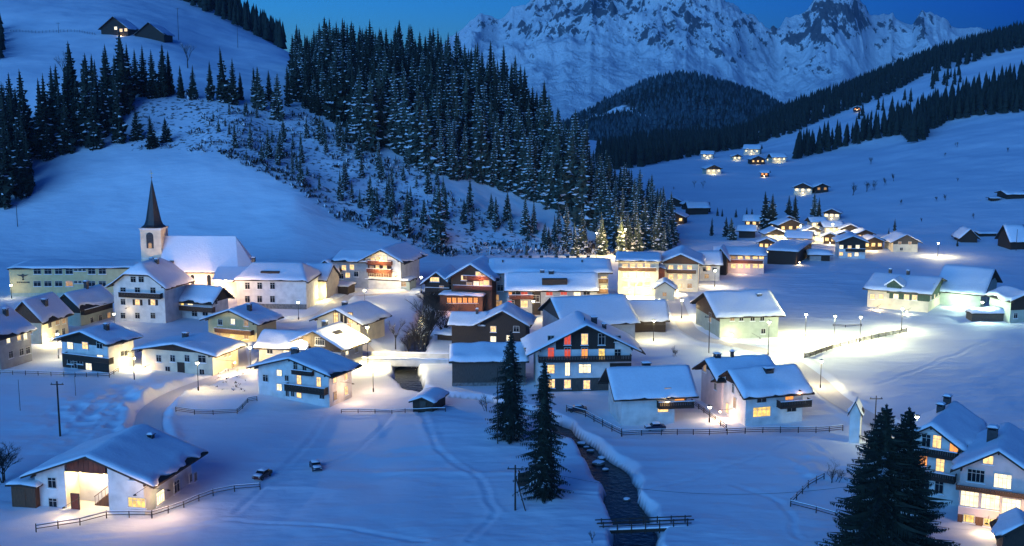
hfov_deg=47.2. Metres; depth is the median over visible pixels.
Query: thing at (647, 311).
barn
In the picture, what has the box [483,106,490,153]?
spruce tree
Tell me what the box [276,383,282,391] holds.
window
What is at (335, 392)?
window
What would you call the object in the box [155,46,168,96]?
spruce tree
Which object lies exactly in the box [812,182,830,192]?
chalet
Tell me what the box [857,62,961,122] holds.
slope trees
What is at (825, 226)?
chalet
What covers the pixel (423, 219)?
spruce tree
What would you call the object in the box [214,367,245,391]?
garden bushes
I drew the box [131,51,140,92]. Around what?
spruce tree
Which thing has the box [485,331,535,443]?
fir tree
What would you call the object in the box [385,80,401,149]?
spruce tree
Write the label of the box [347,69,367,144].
spruce tree
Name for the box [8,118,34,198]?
spruce tree
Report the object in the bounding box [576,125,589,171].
spruce tree
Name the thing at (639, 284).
window
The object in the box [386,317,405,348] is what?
bare tree
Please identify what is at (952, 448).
window
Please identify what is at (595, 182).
spruce tree
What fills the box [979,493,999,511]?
window
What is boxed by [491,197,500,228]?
spruce tree
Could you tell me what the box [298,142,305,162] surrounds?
spruce tree
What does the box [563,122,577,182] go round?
spruce tree
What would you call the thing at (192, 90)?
spruce tree
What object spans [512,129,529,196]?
spruce tree
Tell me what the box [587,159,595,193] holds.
spruce tree
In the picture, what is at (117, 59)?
spruce tree
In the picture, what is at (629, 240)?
spruce tree
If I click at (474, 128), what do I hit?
spruce tree
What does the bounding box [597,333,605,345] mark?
window
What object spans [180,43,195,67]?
larch tree
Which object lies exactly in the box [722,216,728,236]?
spruce tree
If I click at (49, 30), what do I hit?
fence
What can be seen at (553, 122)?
spruce tree
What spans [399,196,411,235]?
spruce tree
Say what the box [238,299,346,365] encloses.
church lane
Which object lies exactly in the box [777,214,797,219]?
chalet
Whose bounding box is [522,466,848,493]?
power line
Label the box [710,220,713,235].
spruce tree
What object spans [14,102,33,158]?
spruce tree
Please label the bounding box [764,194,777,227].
spruce tree
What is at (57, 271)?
window
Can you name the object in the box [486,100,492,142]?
spruce tree
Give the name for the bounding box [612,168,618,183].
spruce tree
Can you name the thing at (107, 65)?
spruce tree
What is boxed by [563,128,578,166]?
spruce tree
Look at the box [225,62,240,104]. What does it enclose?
spruce tree
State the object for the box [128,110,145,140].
spruce tree
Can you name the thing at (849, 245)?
house
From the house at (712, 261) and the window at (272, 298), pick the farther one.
the house at (712, 261)
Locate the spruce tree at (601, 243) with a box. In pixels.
[595,211,608,254]
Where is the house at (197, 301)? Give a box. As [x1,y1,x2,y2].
[179,284,234,318]
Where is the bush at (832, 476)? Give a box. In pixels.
[824,459,846,482]
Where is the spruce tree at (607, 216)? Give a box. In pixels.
[602,182,613,241]
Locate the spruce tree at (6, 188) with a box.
[0,142,13,209]
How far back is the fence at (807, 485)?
156.84 m
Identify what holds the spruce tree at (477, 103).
on the ground
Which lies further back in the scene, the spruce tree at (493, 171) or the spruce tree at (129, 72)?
the spruce tree at (129, 72)
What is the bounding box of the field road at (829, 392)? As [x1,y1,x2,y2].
[667,295,893,437]
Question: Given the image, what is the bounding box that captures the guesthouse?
[105,257,194,322]
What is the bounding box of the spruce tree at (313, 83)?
[310,76,316,96]
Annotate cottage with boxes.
[652,277,677,299]
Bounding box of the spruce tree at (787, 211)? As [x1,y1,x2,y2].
[784,196,792,215]
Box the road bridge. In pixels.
[362,351,448,366]
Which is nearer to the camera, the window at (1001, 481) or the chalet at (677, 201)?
the window at (1001, 481)
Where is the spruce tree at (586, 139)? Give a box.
[579,117,594,166]
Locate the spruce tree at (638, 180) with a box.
[636,170,645,210]
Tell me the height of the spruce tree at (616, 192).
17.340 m
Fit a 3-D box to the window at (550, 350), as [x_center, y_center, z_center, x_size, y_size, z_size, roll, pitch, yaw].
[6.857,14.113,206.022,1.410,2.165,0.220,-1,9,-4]
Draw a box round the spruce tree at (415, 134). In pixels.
[404,84,422,166]
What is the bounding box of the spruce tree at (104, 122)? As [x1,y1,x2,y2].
[96,80,110,136]
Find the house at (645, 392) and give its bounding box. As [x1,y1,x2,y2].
[598,361,698,425]
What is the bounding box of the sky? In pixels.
[241,0,1023,51]
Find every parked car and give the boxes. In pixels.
[252,467,272,479]
[309,459,321,471]
[567,404,586,412]
[644,421,665,430]
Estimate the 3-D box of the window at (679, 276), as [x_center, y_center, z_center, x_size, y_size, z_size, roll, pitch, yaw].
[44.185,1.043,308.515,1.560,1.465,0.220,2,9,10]
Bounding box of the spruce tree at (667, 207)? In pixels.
[665,200,669,220]
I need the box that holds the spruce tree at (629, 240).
[626,222,633,249]
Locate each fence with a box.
[0,367,118,377]
[10,29,93,34]
[35,510,151,531]
[152,482,260,517]
[175,396,256,414]
[341,407,445,413]
[566,404,621,433]
[621,424,842,436]
[693,399,726,430]
[790,472,824,501]
[790,500,840,517]
[804,328,906,357]
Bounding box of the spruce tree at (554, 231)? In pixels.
[551,215,558,241]
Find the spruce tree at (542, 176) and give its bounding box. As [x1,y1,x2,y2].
[534,147,549,202]
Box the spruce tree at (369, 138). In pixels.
[360,73,380,151]
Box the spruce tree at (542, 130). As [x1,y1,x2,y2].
[536,99,549,154]
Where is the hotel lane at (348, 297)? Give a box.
[327,291,409,353]
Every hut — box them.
[409,387,449,412]
[986,197,1001,200]
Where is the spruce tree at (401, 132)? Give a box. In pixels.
[390,85,412,155]
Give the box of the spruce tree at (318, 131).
[315,115,323,140]
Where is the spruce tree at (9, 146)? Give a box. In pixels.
[6,127,13,169]
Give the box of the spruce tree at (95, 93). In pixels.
[87,59,99,117]
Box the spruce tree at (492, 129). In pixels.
[489,112,495,150]
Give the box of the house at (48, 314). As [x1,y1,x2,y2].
[14,292,73,343]
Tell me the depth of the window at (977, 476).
143.81 m
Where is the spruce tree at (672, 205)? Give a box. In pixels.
[666,192,679,242]
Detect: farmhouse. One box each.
[19,424,207,513]
[98,16,138,35]
[862,268,946,311]
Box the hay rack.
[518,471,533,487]
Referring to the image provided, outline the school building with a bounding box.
[7,259,141,296]
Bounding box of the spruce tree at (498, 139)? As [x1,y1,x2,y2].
[489,111,504,183]
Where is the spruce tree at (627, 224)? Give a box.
[624,211,632,244]
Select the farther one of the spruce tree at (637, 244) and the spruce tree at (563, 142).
the spruce tree at (563, 142)
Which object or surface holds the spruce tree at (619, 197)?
on the ground
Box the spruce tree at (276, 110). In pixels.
[267,75,284,120]
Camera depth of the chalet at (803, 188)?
566.81 m
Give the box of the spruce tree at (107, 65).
[97,43,111,88]
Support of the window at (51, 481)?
in the farmhouse at (144, 467)
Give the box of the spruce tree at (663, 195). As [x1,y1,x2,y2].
[661,186,666,208]
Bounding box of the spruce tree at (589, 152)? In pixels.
[588,148,593,170]
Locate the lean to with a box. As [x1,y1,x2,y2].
[5,473,42,507]
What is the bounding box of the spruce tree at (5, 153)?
[0,125,12,185]
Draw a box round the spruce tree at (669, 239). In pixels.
[666,224,672,248]
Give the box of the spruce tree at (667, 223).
[665,215,672,240]
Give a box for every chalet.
[52,322,143,372]
[288,320,370,362]
[447,302,536,342]
[666,196,683,206]
[674,210,689,223]
[679,200,691,209]
[683,201,710,214]
[700,151,714,158]
[701,164,722,173]
[713,243,766,274]
[730,153,742,159]
[736,225,757,237]
[742,144,762,154]
[742,214,761,227]
[746,155,766,163]
[756,236,777,247]
[758,226,784,240]
[759,170,770,176]
[767,153,787,162]
[771,217,803,230]
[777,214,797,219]
[784,230,814,239]
[792,182,813,194]
[796,224,823,237]
[804,217,827,227]
[804,230,818,239]
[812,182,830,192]
[817,220,843,232]
[820,231,836,243]
[821,207,842,219]
[836,230,853,234]
[838,222,861,230]
[851,227,875,235]
[853,106,860,111]
[861,234,886,249]
[881,230,922,251]
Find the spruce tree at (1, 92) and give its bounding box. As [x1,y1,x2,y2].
[0,84,6,108]
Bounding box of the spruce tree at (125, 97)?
[116,42,135,114]
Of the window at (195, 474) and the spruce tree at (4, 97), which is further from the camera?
the spruce tree at (4, 97)
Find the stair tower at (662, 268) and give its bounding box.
[658,264,666,279]
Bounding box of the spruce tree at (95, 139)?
[84,88,106,150]
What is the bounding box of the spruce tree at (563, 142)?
[560,130,566,167]
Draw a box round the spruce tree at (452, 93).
[446,73,461,131]
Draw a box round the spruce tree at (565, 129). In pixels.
[563,120,566,137]
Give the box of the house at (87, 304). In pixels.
[59,280,113,325]
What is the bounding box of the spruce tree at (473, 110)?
[469,89,482,148]
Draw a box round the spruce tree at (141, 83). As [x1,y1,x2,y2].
[136,48,148,96]
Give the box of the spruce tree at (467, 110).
[460,71,472,137]
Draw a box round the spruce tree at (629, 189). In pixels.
[626,170,631,204]
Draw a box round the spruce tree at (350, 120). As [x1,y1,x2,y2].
[348,93,354,129]
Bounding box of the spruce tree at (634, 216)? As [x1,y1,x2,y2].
[629,197,638,238]
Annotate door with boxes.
[70,493,79,509]
[177,362,184,372]
[419,400,425,410]
[821,256,829,260]
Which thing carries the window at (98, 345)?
in the chalet at (105, 346)
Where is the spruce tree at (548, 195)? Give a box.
[538,152,557,209]
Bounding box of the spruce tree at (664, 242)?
[660,225,668,250]
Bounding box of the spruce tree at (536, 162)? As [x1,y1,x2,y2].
[532,139,540,196]
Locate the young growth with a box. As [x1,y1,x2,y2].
[212,98,606,255]
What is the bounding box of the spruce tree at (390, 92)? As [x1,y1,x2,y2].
[384,66,401,146]
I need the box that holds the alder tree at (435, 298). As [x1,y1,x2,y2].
[416,291,439,303]
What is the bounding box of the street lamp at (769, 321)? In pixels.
[767,320,770,354]
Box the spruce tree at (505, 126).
[501,110,510,156]
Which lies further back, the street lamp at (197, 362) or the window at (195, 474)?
the street lamp at (197, 362)
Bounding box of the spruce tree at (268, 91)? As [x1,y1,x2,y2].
[265,71,272,100]
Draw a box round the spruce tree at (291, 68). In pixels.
[289,54,297,98]
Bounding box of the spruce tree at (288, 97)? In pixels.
[283,67,293,106]
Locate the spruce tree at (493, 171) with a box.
[485,134,500,186]
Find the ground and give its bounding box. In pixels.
[0,0,1023,545]
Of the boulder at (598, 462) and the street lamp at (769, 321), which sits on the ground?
the street lamp at (769, 321)
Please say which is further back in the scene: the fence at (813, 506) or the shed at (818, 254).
the shed at (818, 254)
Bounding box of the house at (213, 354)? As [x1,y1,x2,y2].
[131,331,247,375]
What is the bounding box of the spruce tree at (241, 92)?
[237,74,244,99]
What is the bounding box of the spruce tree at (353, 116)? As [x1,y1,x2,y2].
[349,77,357,131]
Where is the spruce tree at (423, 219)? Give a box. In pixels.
[420,200,427,225]
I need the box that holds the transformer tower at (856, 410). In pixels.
[846,396,864,443]
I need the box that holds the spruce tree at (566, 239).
[560,204,571,248]
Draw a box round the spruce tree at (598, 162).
[594,155,599,178]
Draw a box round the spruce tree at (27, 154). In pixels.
[22,131,35,185]
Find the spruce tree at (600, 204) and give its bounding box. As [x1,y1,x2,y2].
[589,182,605,233]
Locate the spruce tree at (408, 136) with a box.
[403,110,413,163]
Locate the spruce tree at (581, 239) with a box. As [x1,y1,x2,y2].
[576,206,588,252]
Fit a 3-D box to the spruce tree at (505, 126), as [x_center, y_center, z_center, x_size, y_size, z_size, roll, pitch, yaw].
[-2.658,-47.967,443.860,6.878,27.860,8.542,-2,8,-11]
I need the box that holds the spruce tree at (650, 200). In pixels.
[647,196,652,223]
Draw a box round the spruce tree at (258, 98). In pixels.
[250,67,268,110]
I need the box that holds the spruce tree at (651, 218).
[648,205,652,228]
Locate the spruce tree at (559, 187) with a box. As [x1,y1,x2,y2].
[551,157,563,212]
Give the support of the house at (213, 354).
on the ground
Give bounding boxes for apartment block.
[488,255,612,315]
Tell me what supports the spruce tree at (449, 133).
on the ground
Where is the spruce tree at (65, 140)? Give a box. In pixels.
[55,95,77,154]
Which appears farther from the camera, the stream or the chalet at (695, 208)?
the chalet at (695, 208)
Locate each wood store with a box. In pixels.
[965,306,1004,321]
[989,507,1023,545]
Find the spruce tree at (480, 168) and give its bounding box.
[469,107,491,183]
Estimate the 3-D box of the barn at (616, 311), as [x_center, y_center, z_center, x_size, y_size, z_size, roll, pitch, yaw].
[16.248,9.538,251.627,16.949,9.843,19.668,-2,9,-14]
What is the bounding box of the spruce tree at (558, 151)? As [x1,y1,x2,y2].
[551,129,563,188]
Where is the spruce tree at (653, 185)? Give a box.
[646,176,656,201]
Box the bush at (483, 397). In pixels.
[479,395,488,410]
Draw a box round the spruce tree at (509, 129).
[502,110,511,149]
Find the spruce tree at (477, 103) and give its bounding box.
[469,100,482,145]
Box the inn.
[520,311,645,391]
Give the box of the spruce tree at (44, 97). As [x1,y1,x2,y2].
[34,73,54,129]
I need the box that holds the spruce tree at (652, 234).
[649,218,654,248]
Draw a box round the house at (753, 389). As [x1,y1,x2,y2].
[692,350,814,425]
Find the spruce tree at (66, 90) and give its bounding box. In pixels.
[62,64,73,127]
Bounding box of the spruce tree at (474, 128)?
[468,105,485,170]
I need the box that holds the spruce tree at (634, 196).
[627,179,636,225]
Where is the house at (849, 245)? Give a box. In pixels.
[831,232,869,258]
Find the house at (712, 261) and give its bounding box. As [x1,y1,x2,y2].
[697,250,723,280]
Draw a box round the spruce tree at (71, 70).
[61,41,81,96]
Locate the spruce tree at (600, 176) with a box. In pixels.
[597,161,607,195]
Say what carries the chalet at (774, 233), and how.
on the ground
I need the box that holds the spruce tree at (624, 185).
[618,163,629,210]
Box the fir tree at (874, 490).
[815,404,936,545]
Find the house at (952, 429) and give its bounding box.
[914,393,986,505]
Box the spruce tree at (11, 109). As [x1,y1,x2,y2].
[5,86,28,149]
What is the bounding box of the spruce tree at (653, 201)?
[646,189,655,219]
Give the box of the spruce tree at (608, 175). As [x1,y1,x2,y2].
[605,156,613,195]
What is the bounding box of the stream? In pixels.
[394,300,657,545]
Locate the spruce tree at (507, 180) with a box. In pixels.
[496,131,515,192]
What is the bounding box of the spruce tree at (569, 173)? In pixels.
[556,132,578,217]
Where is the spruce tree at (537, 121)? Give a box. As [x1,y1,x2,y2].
[532,109,539,143]
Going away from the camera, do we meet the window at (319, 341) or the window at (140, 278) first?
the window at (319, 341)
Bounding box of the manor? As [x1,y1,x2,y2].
[232,256,320,308]
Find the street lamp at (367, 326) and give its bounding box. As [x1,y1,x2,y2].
[365,325,368,364]
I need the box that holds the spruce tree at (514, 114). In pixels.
[512,101,518,126]
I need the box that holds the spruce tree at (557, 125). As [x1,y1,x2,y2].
[548,111,563,185]
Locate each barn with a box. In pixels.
[133,22,174,42]
[449,341,528,385]
[538,294,640,337]
[629,299,669,331]
[690,289,784,338]
[767,238,814,264]
[939,264,1002,306]
[951,226,980,242]
[994,190,1023,198]
[994,223,1023,249]
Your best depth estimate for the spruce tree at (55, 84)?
446.24 m
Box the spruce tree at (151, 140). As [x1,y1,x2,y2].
[144,116,159,149]
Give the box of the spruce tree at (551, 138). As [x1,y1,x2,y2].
[544,122,554,152]
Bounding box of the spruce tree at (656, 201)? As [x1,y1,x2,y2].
[654,189,658,207]
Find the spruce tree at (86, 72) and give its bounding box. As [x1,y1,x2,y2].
[71,53,92,119]
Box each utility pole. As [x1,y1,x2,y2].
[50,381,63,436]
[497,368,497,443]
[507,465,525,510]
[705,315,709,352]
[870,396,882,422]
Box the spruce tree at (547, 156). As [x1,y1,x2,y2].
[545,141,550,170]
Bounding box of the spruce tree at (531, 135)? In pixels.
[527,124,538,165]
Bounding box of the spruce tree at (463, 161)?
[456,123,471,179]
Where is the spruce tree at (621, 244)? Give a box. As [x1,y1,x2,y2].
[615,215,628,252]
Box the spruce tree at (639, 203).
[633,182,642,222]
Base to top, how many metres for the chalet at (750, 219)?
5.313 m
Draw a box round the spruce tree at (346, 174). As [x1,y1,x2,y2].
[344,160,349,184]
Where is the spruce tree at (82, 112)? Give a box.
[73,71,91,147]
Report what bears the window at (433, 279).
in the restaurant
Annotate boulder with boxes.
[577,441,586,444]
[592,460,604,465]
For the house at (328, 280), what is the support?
on the ground
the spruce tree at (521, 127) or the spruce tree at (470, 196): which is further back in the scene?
the spruce tree at (521, 127)
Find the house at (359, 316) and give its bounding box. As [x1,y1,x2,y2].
[309,300,391,338]
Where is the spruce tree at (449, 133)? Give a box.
[445,120,452,171]
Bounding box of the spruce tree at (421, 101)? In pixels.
[420,89,423,109]
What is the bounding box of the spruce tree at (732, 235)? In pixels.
[726,218,737,239]
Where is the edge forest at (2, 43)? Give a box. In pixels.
[0,15,5,57]
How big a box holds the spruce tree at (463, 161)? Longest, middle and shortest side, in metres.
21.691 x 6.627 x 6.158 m
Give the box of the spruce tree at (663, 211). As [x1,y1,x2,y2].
[661,198,667,230]
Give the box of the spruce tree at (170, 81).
[165,50,175,94]
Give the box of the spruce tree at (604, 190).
[602,167,607,214]
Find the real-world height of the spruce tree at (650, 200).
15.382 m
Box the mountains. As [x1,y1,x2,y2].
[443,0,991,120]
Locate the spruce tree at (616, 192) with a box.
[612,182,620,212]
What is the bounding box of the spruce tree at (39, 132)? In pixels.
[28,78,58,158]
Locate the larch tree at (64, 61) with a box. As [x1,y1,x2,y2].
[55,51,65,76]
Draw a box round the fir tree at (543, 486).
[512,359,574,503]
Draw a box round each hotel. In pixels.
[320,241,427,290]
[615,251,661,294]
[659,245,705,291]
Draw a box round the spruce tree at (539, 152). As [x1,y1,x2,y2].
[537,137,542,168]
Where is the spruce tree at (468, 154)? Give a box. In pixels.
[459,129,470,171]
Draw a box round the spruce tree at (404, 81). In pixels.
[398,70,412,119]
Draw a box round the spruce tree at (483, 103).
[481,88,487,125]
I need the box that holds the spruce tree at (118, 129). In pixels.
[108,79,128,143]
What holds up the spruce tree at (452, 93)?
on the ground
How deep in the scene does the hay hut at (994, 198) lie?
479.01 m
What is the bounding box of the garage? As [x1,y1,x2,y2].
[337,281,356,294]
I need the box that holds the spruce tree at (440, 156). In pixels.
[432,126,446,175]
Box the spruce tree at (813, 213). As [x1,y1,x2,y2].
[810,194,817,216]
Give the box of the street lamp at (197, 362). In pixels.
[195,361,198,390]
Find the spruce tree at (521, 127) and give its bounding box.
[519,114,523,143]
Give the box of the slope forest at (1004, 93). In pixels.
[791,60,1023,158]
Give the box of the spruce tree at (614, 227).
[607,196,619,248]
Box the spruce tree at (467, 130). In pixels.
[462,117,469,151]
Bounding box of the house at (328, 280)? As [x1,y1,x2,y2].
[306,262,340,299]
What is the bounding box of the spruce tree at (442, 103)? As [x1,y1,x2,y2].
[439,82,445,125]
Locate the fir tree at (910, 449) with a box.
[875,406,960,545]
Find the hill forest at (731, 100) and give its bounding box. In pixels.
[554,69,786,140]
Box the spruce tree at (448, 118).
[443,104,460,156]
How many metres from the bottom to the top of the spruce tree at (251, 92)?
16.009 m
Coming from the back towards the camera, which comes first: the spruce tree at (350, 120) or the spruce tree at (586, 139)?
the spruce tree at (350, 120)
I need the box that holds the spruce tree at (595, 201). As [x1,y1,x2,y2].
[590,184,597,223]
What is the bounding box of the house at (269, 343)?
[253,329,309,361]
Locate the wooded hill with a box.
[583,81,763,136]
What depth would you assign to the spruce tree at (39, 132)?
428.95 m
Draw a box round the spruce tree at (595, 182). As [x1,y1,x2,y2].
[589,167,598,205]
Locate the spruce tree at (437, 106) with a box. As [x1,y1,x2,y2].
[429,81,444,141]
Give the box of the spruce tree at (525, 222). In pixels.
[518,193,532,235]
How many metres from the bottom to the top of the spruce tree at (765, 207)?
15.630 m
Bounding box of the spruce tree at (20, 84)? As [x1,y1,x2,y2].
[16,71,34,132]
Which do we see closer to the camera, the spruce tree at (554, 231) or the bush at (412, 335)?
the bush at (412, 335)
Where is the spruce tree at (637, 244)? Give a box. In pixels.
[630,217,645,251]
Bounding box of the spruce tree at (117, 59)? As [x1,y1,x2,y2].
[108,30,132,100]
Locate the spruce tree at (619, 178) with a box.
[617,167,621,191]
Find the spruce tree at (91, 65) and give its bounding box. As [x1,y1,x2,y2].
[88,55,98,90]
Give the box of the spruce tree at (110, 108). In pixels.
[106,71,123,125]
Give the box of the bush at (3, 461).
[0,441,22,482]
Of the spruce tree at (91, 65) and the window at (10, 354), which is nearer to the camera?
the window at (10, 354)
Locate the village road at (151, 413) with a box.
[134,354,380,431]
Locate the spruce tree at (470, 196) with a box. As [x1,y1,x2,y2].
[467,178,474,209]
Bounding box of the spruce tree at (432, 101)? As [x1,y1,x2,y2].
[428,89,434,132]
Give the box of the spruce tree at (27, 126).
[20,91,34,157]
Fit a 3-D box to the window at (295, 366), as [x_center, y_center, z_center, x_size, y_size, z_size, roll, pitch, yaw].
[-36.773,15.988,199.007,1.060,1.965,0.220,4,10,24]
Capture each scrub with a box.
[139,89,614,254]
[217,147,458,256]
[464,238,615,254]
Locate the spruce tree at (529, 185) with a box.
[520,133,537,201]
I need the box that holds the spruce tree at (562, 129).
[560,121,564,142]
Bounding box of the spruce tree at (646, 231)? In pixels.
[639,198,653,249]
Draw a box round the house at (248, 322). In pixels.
[199,302,283,342]
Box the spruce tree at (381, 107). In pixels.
[373,63,389,147]
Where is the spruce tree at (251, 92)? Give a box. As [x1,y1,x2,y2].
[250,68,255,101]
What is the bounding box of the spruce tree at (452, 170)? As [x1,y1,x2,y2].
[446,132,460,180]
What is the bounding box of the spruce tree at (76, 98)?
[69,79,80,138]
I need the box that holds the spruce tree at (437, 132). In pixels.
[431,110,445,168]
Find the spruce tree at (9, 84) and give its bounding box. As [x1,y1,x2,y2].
[4,73,13,103]
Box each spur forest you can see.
[285,18,629,180]
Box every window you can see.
[8,350,13,358]
[19,348,23,356]
[25,346,30,354]
[33,269,41,274]
[33,281,41,286]
[44,269,51,274]
[44,281,51,286]
[47,477,56,489]
[48,498,57,506]
[54,269,62,274]
[55,281,62,286]
[65,269,73,274]
[65,281,73,286]
[67,342,73,349]
[71,361,77,368]
[81,342,88,349]
[85,363,91,370]
[87,269,95,274]
[88,281,95,286]
[96,342,103,349]
[98,269,106,274]
[98,281,106,286]
[120,299,125,305]
[120,313,125,318]
[127,496,146,509]
[130,276,135,282]
[134,299,139,305]
[135,313,139,318]
[138,276,143,282]
[150,287,155,292]
[150,299,155,305]
[150,312,155,318]
[155,488,165,506]
[156,355,161,362]
[170,355,175,362]
[173,478,180,494]
[184,355,190,362]
[189,473,193,483]
[191,311,197,316]
[194,472,197,482]
[198,355,206,363]
[199,369,204,373]
[206,274,211,285]
[218,319,222,325]
[230,318,234,324]
[243,320,248,326]
[244,282,250,289]
[245,296,249,302]
[257,282,262,289]
[257,296,261,302]
[262,374,268,382]
[269,282,275,289]
[270,296,274,302]
[276,369,282,376]
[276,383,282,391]
[284,375,289,381]
[293,362,297,372]
[296,375,301,384]
[296,392,301,398]
[315,337,324,345]
[316,376,321,387]
[333,312,337,322]
[333,390,337,401]
[344,373,348,380]
[344,385,348,395]
[347,312,352,323]
[430,277,438,281]
[490,326,496,332]
[490,336,495,341]
[496,300,501,306]
[497,285,503,291]
[513,326,519,332]
[547,335,553,340]
[547,347,553,359]
[547,364,554,373]
[548,379,555,388]
[563,335,571,345]
[564,347,570,359]
[564,362,570,376]
[564,379,571,388]
[578,364,585,373]
[580,333,588,345]
[581,347,587,355]
[583,364,591,373]
[583,380,590,389]
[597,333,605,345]
[598,348,604,358]
[614,349,620,358]
[622,272,627,277]
[622,282,627,286]
[629,272,635,277]
[637,272,642,277]
[637,282,642,286]
[644,272,650,277]
[657,401,668,412]
[668,274,673,279]
[677,274,682,279]
[677,283,682,288]
[687,274,692,279]
[687,283,692,288]
[724,402,728,414]
[732,397,735,408]
[752,406,771,417]
[756,398,767,403]
[784,396,793,400]
[786,404,796,412]
[878,294,883,299]
[893,294,898,298]
[903,294,908,299]
[912,295,917,300]
[921,433,930,447]
[931,434,941,449]
[934,481,943,495]
[935,458,944,473]
[949,440,958,451]
[959,491,978,508]
[962,513,974,524]
[966,468,984,484]
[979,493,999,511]
[981,456,993,465]
[982,517,993,527]
[992,472,1011,490]
[1000,497,1020,513]
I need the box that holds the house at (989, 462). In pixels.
[950,422,1023,527]
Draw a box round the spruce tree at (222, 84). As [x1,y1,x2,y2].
[215,46,228,102]
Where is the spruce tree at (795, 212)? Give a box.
[792,195,799,221]
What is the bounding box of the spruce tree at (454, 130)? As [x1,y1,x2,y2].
[452,116,459,160]
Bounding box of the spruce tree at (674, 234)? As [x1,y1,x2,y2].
[669,211,678,245]
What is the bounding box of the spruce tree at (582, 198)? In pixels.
[569,150,594,230]
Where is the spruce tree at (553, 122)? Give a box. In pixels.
[548,116,555,142]
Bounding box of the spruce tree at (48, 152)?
[38,123,55,160]
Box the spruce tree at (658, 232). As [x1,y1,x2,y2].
[652,197,663,250]
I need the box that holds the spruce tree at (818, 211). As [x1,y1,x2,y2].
[816,197,822,216]
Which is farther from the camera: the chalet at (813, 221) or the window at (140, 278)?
the chalet at (813, 221)
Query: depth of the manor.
283.98 m
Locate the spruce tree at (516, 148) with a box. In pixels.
[510,110,522,179]
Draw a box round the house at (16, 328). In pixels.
[0,304,36,369]
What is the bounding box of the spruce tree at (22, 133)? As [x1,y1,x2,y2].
[18,114,32,166]
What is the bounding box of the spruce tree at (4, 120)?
[0,96,14,160]
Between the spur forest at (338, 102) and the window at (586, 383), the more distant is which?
the spur forest at (338, 102)
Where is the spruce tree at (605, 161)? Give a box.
[602,150,611,176]
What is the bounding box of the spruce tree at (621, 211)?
[618,189,626,227]
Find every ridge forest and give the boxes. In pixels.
[183,0,286,48]
[595,21,1023,168]
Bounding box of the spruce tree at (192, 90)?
[187,64,198,99]
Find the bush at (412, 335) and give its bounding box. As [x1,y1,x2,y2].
[400,321,433,351]
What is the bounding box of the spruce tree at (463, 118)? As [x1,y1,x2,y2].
[460,103,468,137]
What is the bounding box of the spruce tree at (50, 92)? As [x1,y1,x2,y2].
[46,66,53,119]
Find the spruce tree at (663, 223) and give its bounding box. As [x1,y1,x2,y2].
[654,203,664,224]
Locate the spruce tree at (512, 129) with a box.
[509,116,514,142]
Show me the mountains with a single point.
(577, 55)
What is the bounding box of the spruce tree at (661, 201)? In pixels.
[653,190,666,221]
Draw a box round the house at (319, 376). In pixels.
[246,346,362,406]
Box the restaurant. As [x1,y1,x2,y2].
[420,255,500,311]
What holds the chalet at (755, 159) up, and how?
on the ground
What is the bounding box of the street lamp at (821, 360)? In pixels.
[819,359,823,387]
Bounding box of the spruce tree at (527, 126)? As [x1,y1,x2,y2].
[523,101,536,145]
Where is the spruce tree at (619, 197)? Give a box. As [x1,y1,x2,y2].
[617,186,621,205]
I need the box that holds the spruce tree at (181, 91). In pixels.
[176,65,184,97]
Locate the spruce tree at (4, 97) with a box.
[2,85,6,105]
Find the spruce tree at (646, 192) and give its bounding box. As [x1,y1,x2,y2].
[644,179,649,200]
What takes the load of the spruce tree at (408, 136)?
on the ground
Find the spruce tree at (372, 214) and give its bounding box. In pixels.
[369,190,378,219]
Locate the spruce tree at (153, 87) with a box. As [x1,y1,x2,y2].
[144,49,160,98]
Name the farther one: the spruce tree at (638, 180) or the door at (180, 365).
the spruce tree at (638, 180)
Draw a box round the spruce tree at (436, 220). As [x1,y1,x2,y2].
[427,180,449,243]
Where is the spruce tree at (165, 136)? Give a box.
[159,117,172,142]
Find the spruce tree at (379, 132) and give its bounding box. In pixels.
[361,87,381,148]
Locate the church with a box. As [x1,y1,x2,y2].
[139,175,253,296]
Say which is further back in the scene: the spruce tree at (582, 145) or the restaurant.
the spruce tree at (582, 145)
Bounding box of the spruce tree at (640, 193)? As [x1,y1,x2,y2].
[639,177,642,215]
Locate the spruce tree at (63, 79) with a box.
[60,63,64,105]
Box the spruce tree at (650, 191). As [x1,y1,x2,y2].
[646,183,654,210]
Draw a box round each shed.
[434,328,451,340]
[805,249,832,260]
[973,230,997,236]
[984,285,1023,322]
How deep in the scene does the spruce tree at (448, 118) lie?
440.51 m
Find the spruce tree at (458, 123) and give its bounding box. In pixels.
[451,92,462,153]
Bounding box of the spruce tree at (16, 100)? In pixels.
[8,89,19,117]
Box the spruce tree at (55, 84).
[49,65,65,124]
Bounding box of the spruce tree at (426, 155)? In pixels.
[417,100,441,173]
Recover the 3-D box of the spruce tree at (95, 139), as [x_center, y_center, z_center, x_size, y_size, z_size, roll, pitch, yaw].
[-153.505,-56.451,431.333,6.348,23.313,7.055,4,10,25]
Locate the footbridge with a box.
[595,515,693,534]
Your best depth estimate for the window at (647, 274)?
303.18 m
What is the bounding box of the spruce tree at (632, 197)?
[627,179,637,217]
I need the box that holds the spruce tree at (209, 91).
[204,63,215,100]
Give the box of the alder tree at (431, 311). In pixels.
[404,295,462,343]
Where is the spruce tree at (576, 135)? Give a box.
[571,110,581,155]
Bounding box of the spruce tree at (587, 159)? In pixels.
[585,153,590,174]
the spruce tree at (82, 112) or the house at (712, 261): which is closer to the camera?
the house at (712, 261)
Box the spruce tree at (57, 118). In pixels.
[52,87,71,147]
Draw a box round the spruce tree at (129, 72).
[124,45,137,101]
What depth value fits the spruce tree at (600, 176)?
418.42 m
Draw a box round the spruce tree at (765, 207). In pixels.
[759,191,769,229]
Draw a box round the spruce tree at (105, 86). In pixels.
[100,52,111,114]

